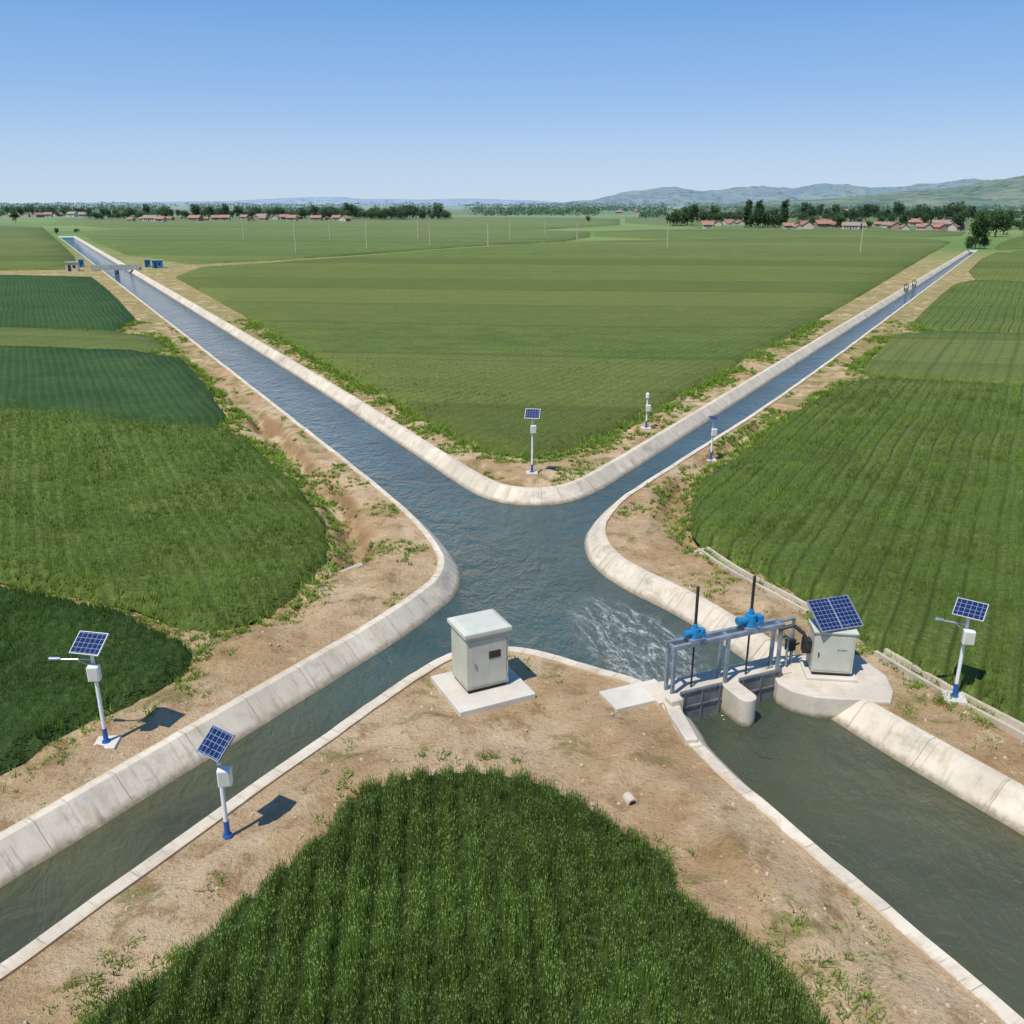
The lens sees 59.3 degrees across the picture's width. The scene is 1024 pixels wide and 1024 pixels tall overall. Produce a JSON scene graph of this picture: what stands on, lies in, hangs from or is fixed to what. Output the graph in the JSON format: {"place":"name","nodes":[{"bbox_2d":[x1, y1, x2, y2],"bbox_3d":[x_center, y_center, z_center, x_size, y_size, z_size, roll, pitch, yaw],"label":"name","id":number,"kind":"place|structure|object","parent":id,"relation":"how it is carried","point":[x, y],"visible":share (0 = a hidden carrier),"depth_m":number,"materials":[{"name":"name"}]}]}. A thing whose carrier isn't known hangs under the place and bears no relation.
{"place":"outdoors","nodes":[
{"label":"outdoors","id":0,"kind":"place"},
{"bbox_2d":[0,226,75,270],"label":"crop field","id":1,"kind":"structure","parent":0,"point":[31,248],"depth_m":270.95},
{"bbox_2d":[0,275,134,331],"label":"crop field","id":2,"kind":"structure","parent":0,"point":[58,302],"depth_m":126.13,"materials":[{"name":"plant"}]},
{"bbox_2d":[0,327,166,352],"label":"crop field","id":3,"kind":"structure","parent":0,"point":[39,337],"depth_m":94.21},
{"bbox_2d":[0,583,193,774],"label":"crop field","id":4,"kind":"structure","parent":0,"point":[44,700],"depth_m":27.73,"materials":[{"name":"green plant"}]},
{"bbox_2d":[0,346,226,427],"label":"crop field","id":5,"kind":"structure","parent":0,"point":[137,386],"depth_m":70.10,"materials":[{"name":"plant"}]},
{"bbox_2d":[0,405,330,631],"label":"crop field","id":6,"kind":"structure","parent":0,"point":[199,528],"depth_m":40.50,"materials":[{"name":"green plant"}]},
{"bbox_2d":[4,197,561,204],"bbox_3d":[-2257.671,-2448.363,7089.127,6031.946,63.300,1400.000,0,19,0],"label":"hills","id":7,"kind":"structure","parent":0,"point":[322,200],"depth_m":6657.63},
{"bbox_2d":[79,229,589,263],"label":"crop field","id":8,"kind":"structure","parent":0,"point":[198,246],"depth_m":334.29,"materials":[{"name":"plant"}]},
{"bbox_2d":[54,217,619,229],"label":"crop field","id":9,"kind":"structure","parent":0,"point":[481,223],"depth_m":627.82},
{"bbox_2d":[1,209,1002,214],"bbox_3d":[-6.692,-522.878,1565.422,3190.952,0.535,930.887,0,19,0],"label":"crop field","id":10,"kind":"structure","parent":0,"point":[457,212],"depth_m":1514.20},
{"bbox_2d":[0,205,1023,1023],"bbox_3d":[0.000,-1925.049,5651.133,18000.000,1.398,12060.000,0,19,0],"label":"ground","id":11,"kind":"structure","parent":0,"point":[716,831],"depth_m":24.43,"materials":[{"name":"soil"}]},
{"bbox_2d":[64,261,79,270],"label":"pump hut","id":12,"kind":"object","parent":11,"relation":"on","point":[72,265],"visible":0.96,"depth_m":194.72,"materials":[{"name":"paint"}]},
{"bbox_2d":[48,631,121,749],"bbox_3d":[-11.366,4.857,24.098,1.522,3.467,0.727,2,19,6],"label":"monitoring post","id":13,"kind":"object","parent":11,"relation":"on","point":[90,644],"visible":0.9,"depth_m":23.63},
{"bbox_2d":[89,264,142,272],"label":"canal bridge","id":14,"kind":"structure","parent":11,"relation":"on","point":[116,268],"depth_m":197.62,"materials":[{"name":"concrete"}]},
{"bbox_2d":[142,214,157,220],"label":"village house","id":15,"kind":"structure","parent":11,"relation":"on","point":[148,217],"depth_m":704.15,"materials":[{"name":"paint"}]},
{"bbox_2d":[151,259,162,267],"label":"pump hut","id":16,"kind":"object","parent":11,"relation":"on","point":[157,263],"visible":0.96,"depth_m":203.92,"materials":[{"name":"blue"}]},
{"bbox_2d":[154,215,166,221],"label":"village house","id":17,"kind":"structure","parent":11,"relation":"on","point":[163,218],"depth_m":694.20,"materials":[{"name":"ceramic"}]},
{"bbox_2d":[189,204,201,214],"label":"tree","id":18,"kind":"object","parent":11,"relation":"on","point":[194,209],"visible":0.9,"depth_m":767.80,"materials":[{"name":"green plant"}]},
{"bbox_2d":[187,214,203,220],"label":"village house","id":19,"kind":"structure","parent":11,"relation":"on","point":[198,217],"depth_m":716.80,"materials":[{"name":"ceramic"}]},
{"bbox_2d":[203,206,214,216],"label":"tree","id":20,"kind":"object","parent":11,"relation":"on","point":[208,211],"visible":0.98,"depth_m":810.67,"materials":[{"name":"green plant"}]},
{"bbox_2d":[197,725,235,838],"bbox_3d":[-6.615,6.249,20.473,0.744,2.752,0.538,13,23,32],"label":"monitoring post","id":21,"kind":"object","parent":11,"relation":"on","point":[215,743],"visible":1,"depth_m":20.16,"materials":[{"name":"metal"}]},
{"bbox_2d":[0,236,460,887],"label":"canal lining","id":22,"kind":"object","parent":11,"relation":"on","point":[54,828],"visible":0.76,"depth_m":26.05,"materials":[{"name":"concrete"}]},
{"bbox_2d":[232,206,242,218],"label":"tree","id":23,"kind":"object","parent":11,"relation":"on","point":[237,210],"visible":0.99,"depth_m":825.43,"materials":[{"name":"green plant"}]},
{"bbox_2d":[285,214,298,220],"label":"village house","id":24,"kind":"structure","parent":11,"relation":"on","point":[295,217],"depth_m":726.51,"materials":[{"name":"paint"}]},
{"bbox_2d":[0,206,600,215],"bbox_3d":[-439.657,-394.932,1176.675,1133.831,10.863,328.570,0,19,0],"label":"distant wood","id":25,"kind":"object","parent":11,"relation":"on","point":[541,211],"visible":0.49,"depth_m":1101.30,"materials":[{"name":"green plant"}]},
{"bbox_2d":[296,207,308,218],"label":"tree","id":26,"kind":"object","parent":11,"relation":"on","point":[302,212],"visible":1,"depth_m":793.86,"materials":[{"name":"green plant"}]},
{"bbox_2d":[309,205,318,214],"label":"tree","id":27,"kind":"object","parent":11,"relation":"on","point":[313,210],"visible":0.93,"depth_m":851.02,"materials":[{"name":"green plant"}]},
{"bbox_2d":[315,205,335,219],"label":"tree","id":28,"kind":"object","parent":11,"relation":"on","point":[324,211],"visible":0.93,"depth_m":764.64,"materials":[{"name":"green plant"}]},
{"bbox_2d":[341,202,354,216],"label":"tree","id":29,"kind":"object","parent":11,"relation":"on","point":[346,206],"visible":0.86,"depth_m":778.28,"materials":[{"name":"green plant"}]},
{"bbox_2d":[340,563,363,571],"bbox_3d":[-6.606,2.378,36.760,0.280,0.280,1.200,14,24,36],"label":"culvert pipe","id":30,"kind":"object","parent":11,"relation":"on","point":[359,565],"visible":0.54,"depth_m":36.83,"materials":[{"name":"concrete"}]},
{"bbox_2d":[0,201,742,206],"bbox_3d":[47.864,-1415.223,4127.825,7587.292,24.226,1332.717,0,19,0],"label":"distant wood","id":31,"kind":"object","parent":11,"relation":"on","point":[301,205],"visible":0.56,"depth_m":3899.13,"materials":[{"name":"green plant"}]},
{"bbox_2d":[374,207,391,218],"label":"tree","id":32,"kind":"object","parent":11,"relation":"on","point":[384,211],"visible":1,"depth_m":777.66,"materials":[{"name":"green plant"}]},
{"bbox_2d":[389,204,403,218],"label":"tree","id":33,"kind":"object","parent":11,"relation":"on","point":[395,209],"visible":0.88,"depth_m":780.78,"materials":[{"name":"green plant"}]},
{"bbox_2d":[430,202,444,218],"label":"tree","id":34,"kind":"object","parent":11,"relation":"on","point":[437,208],"visible":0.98,"depth_m":794.98,"materials":[{"name":"green plant"}]},
{"bbox_2d":[439,210,452,218],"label":"tree","id":35,"kind":"object","parent":11,"relation":"on","point":[447,214],"visible":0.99,"depth_m":786.21,"materials":[{"name":"green plant"}]},
{"bbox_2d":[73,757,838,1023],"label":"crop field","id":36,"kind":"structure","parent":11,"relation":"on","point":[472,895],"depth_m":17.36,"materials":[{"name":"green plant"}]},
{"bbox_2d":[431,666,535,716],"bbox_3d":[-0.905,5.437,27.385,2.450,0.430,2.350,-9,21,-24],"label":"concrete pad","id":37,"kind":"object","parent":11,"relation":"on","point":[462,702],"visible":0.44,"depth_m":26.76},
{"bbox_2d":[447,609,511,693],"bbox_3d":[-0.975,4.195,27.170,1.540,2.060,1.360,-9,21,-24],"label":"control cabinet","id":38,"kind":"object","parent":37,"relation":"on","point":[479,640],"visible":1,"depth_m":26.68,"materials":[{"name":"metal"}]},
{"bbox_2d":[0,318,1007,1023],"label":"weeds","id":39,"kind":"object","parent":11,"relation":"on","point":[594,442],"visible":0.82,"depth_m":49.12,"materials":[{"name":"green plant"}]},
{"bbox_2d":[0,646,1023,1023],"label":"canal lining","id":40,"kind":"object","parent":11,"relation":"on","point":[980,992],"visible":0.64,"depth_m":20.46,"materials":[{"name":"concrete"}]},
{"bbox_2d":[0,203,1023,211],"bbox_3d":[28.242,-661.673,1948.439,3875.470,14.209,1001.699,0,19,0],"label":"distant wood","id":41,"kind":"object","parent":11,"relation":"on","point":[625,209],"visible":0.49,"depth_m":1705.67,"materials":[{"name":"green plant"}]},
{"bbox_2d":[12,443,1023,1023],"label":"pebbles","id":42,"kind":"object","parent":11,"relation":"on","point":[526,751],"visible":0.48,"depth_m":23.57,"materials":[{"name":"stone"}]},
{"bbox_2d":[73,236,969,505],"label":"canal lining","id":43,"kind":"object","parent":11,"relation":"on","point":[481,485],"visible":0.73,"depth_m":61.44,"materials":[{"name":"concrete"}]},
{"bbox_2d":[524,408,540,474],"bbox_3d":[1.080,-3.653,47.990,0.863,3.686,0.668,0,19,0],"label":"monitoring post","id":44,"kind":"object","parent":11,"relation":"on","point":[532,414],"visible":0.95,"depth_m":47.53,"materials":[{"name":"metal"}]},
{"bbox_2d":[599,679,657,711],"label":"approach slab","id":45,"kind":"structure","parent":11,"relation":"on","point":[626,697],"depth_m":26.76,"materials":[{"name":"concrete"}]},
{"bbox_2d":[622,792,637,805],"bbox_3d":[2.911,7.106,22.178,0.280,0.280,0.320,-6,20,-18],"label":"culvert pipe","id":46,"kind":"object","parent":11,"relation":"on","point":[628,797],"visible":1,"depth_m":22.11,"materials":[{"name":"concrete"}]},
{"bbox_2d":[641,393,651,430],"bbox_3d":[8.738,-6.478,58.299,0.620,2.540,0.620,0,19,0],"label":"monitoring post","id":47,"kind":"object","parent":11,"relation":"on","point":[646,427],"visible":0.98,"depth_m":58.28,"materials":[{"name":"metal"}]},
{"bbox_2d":[667,209,686,225],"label":"tree","id":48,"kind":"object","parent":11,"relation":"on","point":[675,216],"visible":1,"depth_m":563.69,"materials":[{"name":"green plant"}]},
{"bbox_2d":[659,690,697,745],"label":"wing wall","id":49,"kind":"structure","parent":11,"relation":"on","point":[677,718],"depth_m":25.36,"materials":[{"name":"concrete"}]},
{"bbox_2d":[641,575,809,726],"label":"sluice gate","id":50,"kind":"structure","parent":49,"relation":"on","point":[735,693],"depth_m":27.18,"materials":[{"name":"concrete"}]},
{"bbox_2d":[687,203,699,225],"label":"tree","id":51,"kind":"object","parent":11,"relation":"on","point":[693,211],"visible":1,"depth_m":564.59,"materials":[{"name":"green plant"}]},
{"bbox_2d":[696,210,710,222],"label":"tree","id":52,"kind":"object","parent":11,"relation":"on","point":[703,214],"visible":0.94,"depth_m":612.25,"materials":[{"name":"green plant"}]},
{"bbox_2d":[702,221,713,228],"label":"village house","id":53,"kind":"structure","parent":11,"relation":"on","point":[707,224],"depth_m":520.32,"materials":[{"name":"ceramic"}]},
{"bbox_2d":[707,415,719,461],"bbox_3d":[11.689,-4.211,52.555,0.661,2.838,0.646,0,19,0],"label":"monitoring post","id":54,"kind":"object","parent":11,"relation":"on","point":[713,418],"visible":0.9,"depth_m":52.25,"materials":[{"name":"metal"}]},
{"bbox_2d":[709,205,720,219],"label":"tree","id":55,"kind":"object","parent":11,"relation":"on","point":[714,209],"visible":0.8,"depth_m":643.80,"materials":[{"name":"green plant"}]},
{"bbox_2d":[713,212,723,221],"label":"tree","id":56,"kind":"object","parent":11,"relation":"on","point":[717,217],"visible":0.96,"depth_m":618.39,"materials":[{"name":"green plant"}]},
{"bbox_2d":[741,205,750,227],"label":"tree","id":57,"kind":"object","parent":11,"relation":"on","point":[745,214],"visible":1,"depth_m":509.69,"materials":[{"name":"green plant"}]},
{"bbox_2d":[698,547,809,612],"bbox_3d":[9.421,2.816,35.368,0.645,0.712,6.615,-8,21,-23],"label":"field channel","id":58,"kind":"object","parent":11,"relation":"on","point":[777,591],"visible":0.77,"depth_m":35.04,"materials":[{"name":"concrete"}]},
{"bbox_2d":[755,199,763,227],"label":"tree","id":59,"kind":"object","parent":11,"relation":"on","point":[758,204],"visible":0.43,"depth_m":514.35,"materials":[{"name":"green plant"}]},
{"bbox_2d":[779,199,789,221],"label":"tree","id":60,"kind":"object","parent":11,"relation":"on","point":[785,205],"visible":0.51,"depth_m":515.65,"materials":[{"name":"green plant"}]},
{"bbox_2d":[781,209,788,221],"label":"tree","id":61,"kind":"object","parent":11,"relation":"on","point":[785,217],"visible":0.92,"depth_m":509.07,"materials":[{"name":"green plant"}]},
{"bbox_2d":[782,222,794,228],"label":"village house","id":62,"kind":"structure","parent":11,"relation":"on","point":[787,225],"depth_m":503.39,"materials":[{"name":"ceramic"}]},
{"bbox_2d":[794,211,809,221],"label":"tree","id":63,"kind":"object","parent":11,"relation":"on","point":[801,216],"visible":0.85,"depth_m":621.95,"materials":[{"name":"green plant"}]},
{"bbox_2d":[799,201,811,214],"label":"tree","id":64,"kind":"object","parent":11,"relation":"on","point":[804,207],"visible":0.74,"depth_m":778.67,"materials":[{"name":"green plant"}]},
{"bbox_2d":[800,220,813,228],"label":"village house","id":65,"kind":"structure","parent":11,"relation":"on","point":[806,224],"depth_m":496.54,"materials":[{"name":"paint"}]},
{"bbox_2d":[805,206,820,216],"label":"tree","id":66,"kind":"object","parent":11,"relation":"on","point":[811,212],"visible":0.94,"depth_m":770.37,"materials":[{"name":"green plant"}]},
{"bbox_2d":[812,219,833,227],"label":"village house","id":67,"kind":"structure","parent":11,"relation":"on","point":[820,223],"depth_m":519.42,"materials":[{"name":"ceramic"}]},
{"bbox_2d":[768,655,892,718],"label":"equipment platform","id":68,"kind":"structure","parent":11,"relation":"on","point":[796,691],"depth_m":27.26,"materials":[{"name":"concrete"}]},
{"bbox_2d":[800,595,863,681],"bbox_3d":[9.895,3.897,27.886,1.759,2.337,1.447,2,19,6],"label":"solar cabinet","id":69,"kind":"object","parent":68,"relation":"on","point":[836,621],"visible":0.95,"depth_m":27.60,"materials":[{"name":"metal"}]},
{"bbox_2d":[638,207,1023,217],"bbox_3d":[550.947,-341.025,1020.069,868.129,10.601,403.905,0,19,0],"label":"distant wood","id":70,"kind":"object","parent":11,"relation":"on","point":[661,212],"visible":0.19,"depth_m":916.84,"materials":[{"name":"green plant"}]},
{"bbox_2d":[832,203,840,215],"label":"tree","id":71,"kind":"object","parent":11,"relation":"on","point":[835,208],"visible":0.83,"depth_m":789.54,"materials":[{"name":"green plant"}]},
{"bbox_2d":[834,215,847,227],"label":"tree","id":72,"kind":"object","parent":11,"relation":"on","point":[840,219],"visible":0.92,"depth_m":516.64,"materials":[{"name":"green plant"}]},
{"bbox_2d":[841,221,861,228],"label":"village house","id":73,"kind":"structure","parent":11,"relation":"on","point":[851,225],"depth_m":490.71,"materials":[{"name":"paint"}]},
{"bbox_2d":[848,210,855,221],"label":"tree","id":74,"kind":"object","parent":11,"relation":"on","point":[851,216],"visible":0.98,"depth_m":600.54,"materials":[{"name":"green plant"}]},
{"bbox_2d":[862,203,871,220],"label":"tree","id":75,"kind":"object","parent":11,"relation":"on","point":[867,209],"visible":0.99,"depth_m":708.25,"materials":[{"name":"green plant"}]},
{"bbox_2d":[870,204,879,218],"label":"tree","id":76,"kind":"object","parent":11,"relation":"on","point":[875,209],"visible":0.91,"depth_m":805.92,"materials":[{"name":"green plant"}]},
{"bbox_2d":[887,221,900,229],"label":"village house","id":77,"kind":"structure","parent":11,"relation":"on","point":[893,226],"depth_m":490.54,"materials":[{"name":"paint"}]},
{"bbox_2d":[892,201,903,219],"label":"tree","id":78,"kind":"object","parent":11,"relation":"on","point":[897,208],"visible":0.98,"depth_m":754.71,"materials":[{"name":"green plant"}]},
{"bbox_2d":[898,214,908,224],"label":"tree","id":79,"kind":"object","parent":11,"relation":"on","point":[903,219],"visible":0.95,"depth_m":523.25,"materials":[{"name":"green plant"}]},
{"bbox_2d":[908,218,921,225],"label":"village house","id":80,"kind":"structure","parent":11,"relation":"on","point":[913,221],"depth_m":563.61,"materials":[{"name":"tile"}]},
{"bbox_2d":[916,222,933,230],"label":"village house","id":81,"kind":"structure","parent":11,"relation":"on","point":[925,226],"depth_m":470.29,"materials":[{"name":"paint"}]},
{"bbox_2d":[920,212,930,222],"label":"tree","id":82,"kind":"object","parent":11,"relation":"on","point":[924,217],"visible":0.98,"depth_m":551.59,"materials":[{"name":"green plant"}]},
{"bbox_2d":[932,223,947,230],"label":"village house","id":83,"kind":"structure","parent":11,"relation":"on","point":[939,227],"depth_m":467.29,"materials":[{"name":"ceramic"}]},
{"bbox_2d":[930,219,952,226],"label":"village house","id":84,"kind":"structure","parent":11,"relation":"on","point":[948,222],"depth_m":512.50,"materials":[{"name":"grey tile"}]},
{"bbox_2d":[874,648,1023,740],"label":"field channel","id":85,"kind":"object","parent":11,"relation":"on","point":[1011,726],"visible":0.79,"depth_m":27.08,"materials":[{"name":"concrete"}]},
{"bbox_2d":[948,222,965,230],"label":"village house","id":86,"kind":"structure","parent":11,"relation":"on","point":[954,226],"depth_m":475.04,"materials":[{"name":"paint"}]},
{"bbox_2d":[949,201,967,215],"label":"tree","id":87,"kind":"object","parent":11,"relation":"on","point":[957,207],"visible":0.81,"depth_m":708.28,"materials":[{"name":"green plant"}]},
{"bbox_2d":[950,211,967,226],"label":"tree","id":88,"kind":"object","parent":11,"relation":"on","point":[959,217],"visible":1,"depth_m":473.24,"materials":[{"name":"green plant"}]},
{"bbox_2d":[935,597,988,706],"bbox_3d":[12.880,4.101,26.207,1.314,3.270,0.736,10,21,26],"label":"monitoring post","id":89,"kind":"object","parent":11,"relation":"on","point":[970,609],"visible":0.98,"depth_m":25.75,"materials":[{"name":"metal"}]},
{"bbox_2d":[966,206,977,219],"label":"tree","id":90,"kind":"object","parent":11,"relation":"on","point":[972,209],"visible":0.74,"depth_m":775.85,"materials":[{"name":"green plant"}]},
{"bbox_2d":[968,214,990,248],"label":"tree","id":91,"kind":"object","parent":11,"relation":"on","point":[978,227],"visible":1,"depth_m":286.30,"materials":[{"name":"green plant"}]},
{"bbox_2d":[969,212,993,238],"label":"tree","id":92,"kind":"object","parent":11,"relation":"on","point":[990,218],"visible":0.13,"depth_m":321.25,"materials":[{"name":"green plant"}]},
{"bbox_2d":[978,236,991,247],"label":"tree","id":93,"kind":"object","parent":11,"relation":"on","point":[983,242],"visible":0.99,"depth_m":288.17,"materials":[{"name":"green plant"}]},
{"bbox_2d":[984,210,1015,236],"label":"tree","id":94,"kind":"object","parent":11,"relation":"on","point":[998,222],"visible":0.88,"depth_m":388.74,"materials":[{"name":"green plant"}]},
{"bbox_2d":[1002,210,1016,234],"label":"tree","id":95,"kind":"object","parent":11,"relation":"on","point":[1010,212],"visible":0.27,"depth_m":412.72,"materials":[{"name":"green plant"}]},
{"bbox_2d":[0,237,1023,1018],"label":"water","id":96,"kind":"structure","parent":0,"point":[938,865],"depth_m":26.37,"materials":[{"name":"liquid"}]},
{"bbox_2d":[0,0,1023,251],"label":"sky","id":97,"kind":"structure","parent":0,"point":[101,100],"materials":[{"name":"blue"}]},
{"bbox_2d":[176,238,949,455],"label":"crop field","id":98,"kind":"structure","parent":0,"point":[576,343],"depth_m":116.30,"materials":[{"name":"green plant"}]},
{"bbox_2d":[525,178,990,205],"bbox_3d":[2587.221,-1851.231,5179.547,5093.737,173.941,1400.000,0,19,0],"label":"hills","id":99,"kind":"structure","parent":0,"point":[669,195],"depth_m":4780.01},
{"bbox_2d":[595,229,965,238],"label":"crop field","id":100,"kind":"structure","parent":0,"point":[734,233],"depth_m":421.97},
{"bbox_2d":[584,250,1023,835],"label":"canal lining","id":101,"kind":"object","parent":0,"point":[988,790],"visible":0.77,"depth_m":26.30,"materials":[{"name":"concrete"}]},
{"bbox_2d":[625,215,1023,229],"bbox_3d":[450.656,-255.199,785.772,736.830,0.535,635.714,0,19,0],"label":"crop field","id":102,"kind":"structure","parent":0,"point":[660,221],"depth_m":627.82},
{"bbox_2d":[690,375,1023,722],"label":"crop field","id":103,"kind":"structure","parent":0,"point":[892,508],"depth_m":41.13,"materials":[{"name":"green plant"}]},
{"bbox_2d":[699,175,1023,207],"bbox_3d":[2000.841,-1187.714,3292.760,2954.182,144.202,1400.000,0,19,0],"label":"hills","id":104,"kind":"structure","parent":0,"point":[1006,192],"depth_m":2857.53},
{"bbox_2d":[863,331,1023,384],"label":"crop field","id":105,"kind":"structure","parent":0,"point":[994,357],"depth_m":83.50,"materials":[{"name":"plant"}]},
{"bbox_2d":[914,280,1023,332],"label":"crop field","id":106,"kind":"structure","parent":0,"point":[989,305],"depth_m":122.09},
{"bbox_2d":[968,250,1023,280],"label":"crop field","id":107,"kind":"structure","parent":0,"point":[1003,266],"depth_m":199.54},
{"bbox_2d":[995,236,1023,250],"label":"crop field","id":108,"kind":"structure","parent":0,"point":[1016,243],"depth_m":310.12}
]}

